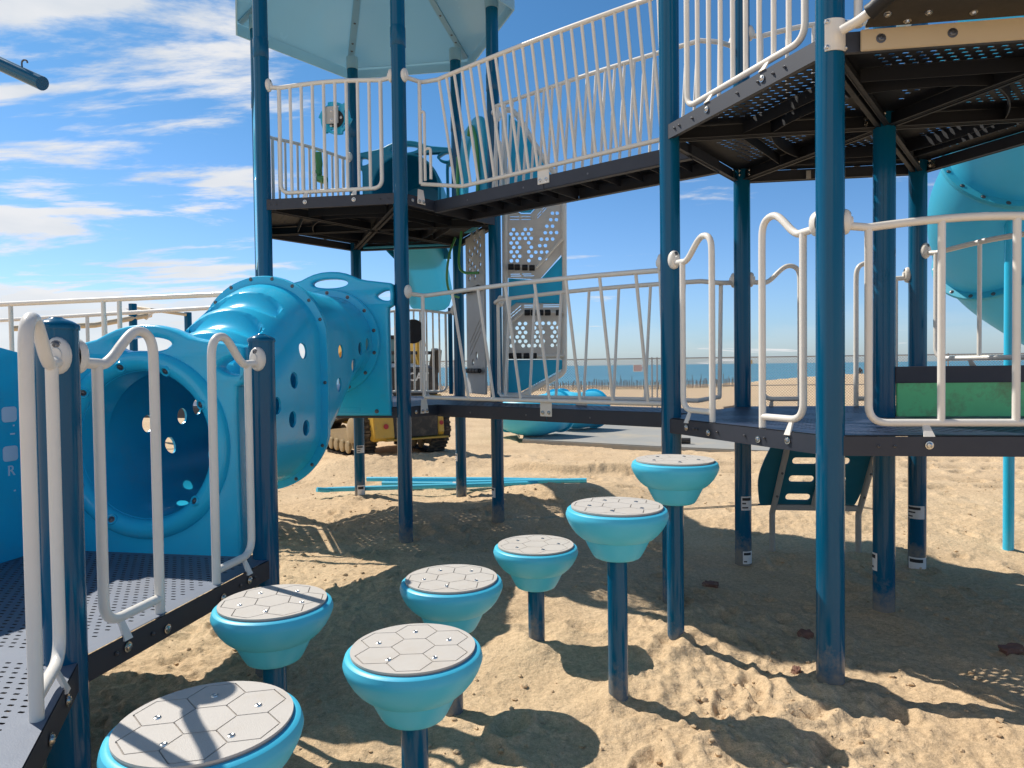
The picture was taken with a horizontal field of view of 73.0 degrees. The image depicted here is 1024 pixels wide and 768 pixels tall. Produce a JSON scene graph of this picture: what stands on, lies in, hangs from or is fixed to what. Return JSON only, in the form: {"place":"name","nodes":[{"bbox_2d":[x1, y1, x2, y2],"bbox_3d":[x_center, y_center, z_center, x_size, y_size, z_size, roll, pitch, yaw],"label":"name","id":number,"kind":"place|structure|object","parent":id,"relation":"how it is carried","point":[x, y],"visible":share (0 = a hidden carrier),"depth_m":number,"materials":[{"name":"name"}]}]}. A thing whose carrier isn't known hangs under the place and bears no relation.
{"place":"outdoors","nodes":[
{"label":"outdoors","id":0,"kind":"place"},
{"bbox_2d":[0,374,1023,767],"bbox_3d":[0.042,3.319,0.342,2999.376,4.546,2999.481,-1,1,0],"label":"sand ground","id":1,"kind":"structure","parent":0,"point":[724,640],"depth_m":3.94,"materials":[{"name":"beige sand"}]},
{"bbox_2d":[0,57,48,90],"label":"overhead arm","id":2,"kind":"object","parent":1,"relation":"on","point":[25,75],"visible":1,"depth_m":4.95},
{"bbox_2d":[14,303,191,350],"bbox_3d":[-8.547,-0.073,14.770,1.126,3.415,3.518,0,2,19],"label":"swing frame","id":3,"kind":"object","parent":1,"relation":"on","point":[132,321],"visible":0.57,"depth_m":14.92,"materials":[{"name":"beige metal"}]},
{"bbox_2d":[0,292,221,417],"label":"access ramp","id":4,"kind":"structure","parent":1,"relation":"on","point":[103,314],"depth_m":6.88,"materials":[{"name":"metal"}]},
{"bbox_2d":[0,312,279,767],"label":"platform","id":5,"kind":"structure","parent":1,"relation":"on","point":[68,603],"depth_m":2.41,"materials":[{"name":"metal"}]},
{"bbox_2d":[80,272,394,556],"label":"crawl tunnel","id":6,"kind":"structure","parent":5,"relation":"attached to","point":[314,399],"depth_m":4.30,"materials":[{"name":"blue plastic"}]},
{"bbox_2d":[97,681,303,767],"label":"stepping stool","id":7,"kind":"object","parent":1,"relation":"on","point":[240,724],"visible":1,"depth_m":1.63,"materials":[{"name":"grey plastic"}]},
{"bbox_2d":[210,584,332,691],"bbox_3d":[-0.922,1.592,2.717,0.455,1.504,0.455,-2,2,-40],"label":"stepping stool","id":8,"kind":"object","parent":1,"relation":"on","point":[271,631],"visible":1,"depth_m":2.58,"materials":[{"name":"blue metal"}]},
{"bbox_2d":[235,0,514,542],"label":"play tower","id":9,"kind":"structure","parent":1,"relation":"on","point":[354,43],"depth_m":7.36,"materials":[{"name":"metal"}]},
{"bbox_2d":[501,107,566,394],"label":"climbing wall","id":10,"kind":"structure","parent":9,"relation":"attached to","point":[523,268],"depth_m":7.31,"materials":[{"name":"grey plastic"}]},
{"bbox_2d":[401,0,729,220],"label":"bridge","id":11,"kind":"structure","parent":9,"relation":"attached to","point":[544,188],"depth_m":5.60,"materials":[{"name":"metal"}]},
{"bbox_2d":[404,254,733,426],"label":"bridge","id":12,"kind":"structure","parent":9,"relation":"attached to","point":[547,410],"depth_m":5.65,"materials":[{"name":"metal"}]},
{"bbox_2d":[326,335,450,455],"bbox_3d":[-2.422,0.182,12.930,1.850,2.155,2.500,-2,2,-33],"label":"track loader","id":13,"kind":"object","parent":1,"relation":"on","point":[433,431],"visible":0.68,"depth_m":12.24,"materials":[{"name":"metal"}]},
{"bbox_2d":[392,362,437,395],"bbox_3d":[-2.040,-0.105,12.411,1.426,0.596,1.297,-1,1,0],"label":"engine door","id":14,"kind":"structure","parent":13,"relation":"in","point":[430,370],"depth_m":12.21,"materials":[{"name":"black paint"}]},
{"bbox_2d":[342,623,482,767],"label":"stepping stool","id":15,"kind":"object","parent":1,"relation":"on","point":[411,682],"visible":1,"depth_m":2.17,"materials":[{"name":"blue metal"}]},
{"bbox_2d":[381,481,455,484],"bbox_3d":[-0.834,1.276,8.820,1.732,0.082,0.063,0,1,11],"label":"loose tube","id":16,"kind":"object","parent":1,"relation":"on","point":[389,483],"visible":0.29,"depth_m":8.88,"materials":[{"name":"plastic"}]},
{"bbox_2d":[316,481,537,491],"bbox_3d":[-1.032,1.259,8.462,2.702,0.118,0.203,-1,1,0],"label":"loose tube","id":17,"kind":"object","parent":1,"relation":"on","point":[395,487],"visible":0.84,"depth_m":8.48,"materials":[{"name":"teal plastic"}]},
{"bbox_2d":[400,564,502,716],"bbox_3d":[-0.259,1.604,3.084,0.455,1.504,0.455,-1,2,-28],"label":"stepping stool","id":18,"kind":"object","parent":1,"relation":"on","point":[464,597],"visible":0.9,"depth_m":2.94,"materials":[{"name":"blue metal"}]},
{"bbox_2d":[366,477,556,481],"bbox_3d":[-0.670,1.228,8.868,2.508,0.082,0.061,0,1,10],"label":"loose tube","id":19,"kind":"object","parent":1,"relation":"on","point":[433,479],"visible":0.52,"depth_m":8.90,"materials":[{"name":"blue plastic"}]},
{"bbox_2d":[467,478,586,483],"bbox_3d":[0.165,1.214,8.618,1.526,0.112,0.060,0,1,10],"label":"loose tube","id":20,"kind":"object","parent":1,"relation":"on","point":[569,480],"visible":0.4,"depth_m":8.54,"materials":[{"name":"teal plastic"}]},
{"bbox_2d":[493,535,577,640],"bbox_3d":[0.136,1.606,3.732,0.455,1.504,0.455,0,2,40],"label":"stepping stool","id":21,"kind":"object","parent":1,"relation":"on","point":[535,567],"visible":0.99,"depth_m":3.61,"materials":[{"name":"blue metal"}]},
{"bbox_2d":[438,374,733,391],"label":"snow fence","id":22,"kind":"object","parent":1,"relation":"on","point":[620,383],"visible":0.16,"depth_m":44.23,"materials":[{"name":"brown wood"}]},
{"bbox_2d":[566,497,668,701],"bbox_3d":[0.476,1.289,3.104,0.455,1.504,0.455,-1,2,-16],"label":"stepping stool","id":23,"kind":"object","parent":1,"relation":"on","point":[616,534],"visible":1,"depth_m":3.02,"materials":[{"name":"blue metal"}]},
{"bbox_2d":[522,425,769,451],"bbox_3d":[2.766,1.245,15.717,5.099,0.350,7.841,-1,1,0],"label":"concrete pad","id":24,"kind":"object","parent":1,"relation":"on","point":[626,437],"visible":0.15,"depth_m":13.97,"materials":[{"name":"grey concrete"}]},
{"bbox_2d":[503,389,573,435],"bbox_3d":[0.424,0.607,14.991,1.344,0.987,1.396,-2,2,-41],"label":"slide section","id":25,"kind":"object","parent":24,"relation":"on","point":[529,428],"visible":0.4,"depth_m":14.56,"materials":[{"name":"blue plastic"}]},
{"bbox_2d":[559,388,609,427],"bbox_3d":[1.559,0.588,16.223,0.961,0.979,1.230,1,2,44],"label":"slide section","id":26,"kind":"object","parent":24,"relation":"on","point":[593,392],"visible":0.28,"depth_m":16.14,"materials":[{"name":"blue plastic"}]},
{"bbox_2d":[631,454,719,640],"bbox_3d":[0.870,1.145,3.680,0.455,1.504,0.455,-2,2,-33],"label":"stepping stool","id":27,"kind":"object","parent":1,"relation":"on","point":[675,484],"visible":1,"depth_m":3.60,"materials":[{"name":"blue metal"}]},
{"bbox_2d":[337,353,1023,408],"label":"chain link fence","id":28,"kind":"object","parent":1,"relation":"on","point":[699,385],"visible":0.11,"depth_m":21.74,"materials":[{"name":"metal"}]},
{"bbox_2d":[633,365,642,371],"bbox_3d":[3.994,-0.503,21.946,0.300,0.225,0.008,-1,1,7],"label":"fence sign","id":29,"kind":"object","parent":28,"relation":"attached to","point":[637,368],"visible":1,"depth_m":21.94,"materials":[{"name":"white"}]},
{"bbox_2d":[658,0,1023,684],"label":"play tower","id":30,"kind":"structure","parent":1,"relation":"on","point":[970,410],"depth_m":4.13,"materials":[{"name":"metal"}]},
{"bbox_2d":[927,16,1023,550],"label":"tube slide","id":31,"kind":"object","parent":1,"relation":"on","point":[992,183],"visible":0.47,"depth_m":5.68,"materials":[{"name":"teal plastic"}]},
{"bbox_2d":[0,0,1023,366],"label":"sky","id":32,"kind":"structure","parent":0,"point":[131,174],"materials":[{"name":"blue"}]},
{"bbox_2d":[337,360,1023,385],"bbox_3d":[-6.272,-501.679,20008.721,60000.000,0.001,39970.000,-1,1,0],"label":"sea","id":33,"kind":"structure","parent":0,"point":[725,367],"depth_m":223.14,"materials":[{"name":"liquid"}]},
{"bbox_2d":[681,438,690,443],"bbox_3d":[3.189,1.071,13.082,0.364,0.110,0.107,0,2,16],"label":"pipe offcut","id":34,"kind":"object","parent":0,"point":[685,440],"visible":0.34,"depth_m":13.01,"materials":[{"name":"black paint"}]},
{"bbox_2d":[702,580,718,587],"bbox_3d":[1.419,1.435,4.938,0.132,0.050,0.075,0,2,29],"label":"brick fragment","id":35,"kind":"object","parent":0,"point":[713,584],"visible":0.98,"depth_m":4.92,"materials":[{"name":"brown brick"}]},
{"bbox_2d":[791,665,800,674],"bbox_3d":[1.416,1.436,3.458,0.044,0.046,0.071,0,2,38],"label":"brick fragment","id":36,"kind":"object","parent":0,"point":[795,670],"visible":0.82,"depth_m":3.45,"materials":[{"name":"red brick"}]},
{"bbox_2d":[797,629,813,639],"bbox_3d":[1.677,1.431,3.958,0.087,0.049,0.055,-1,1,-11],"label":"brick fragment","id":37,"kind":"object","parent":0,"point":[808,634],"visible":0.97,"depth_m":3.94,"materials":[{"name":"red brick"}]},
{"bbox_2d":[998,643,1023,655],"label":"brick fragment","id":38,"kind":"object","parent":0,"point":[1007,649],"visible":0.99,"depth_m":3.64,"materials":[{"name":"red brick"}]}
]}

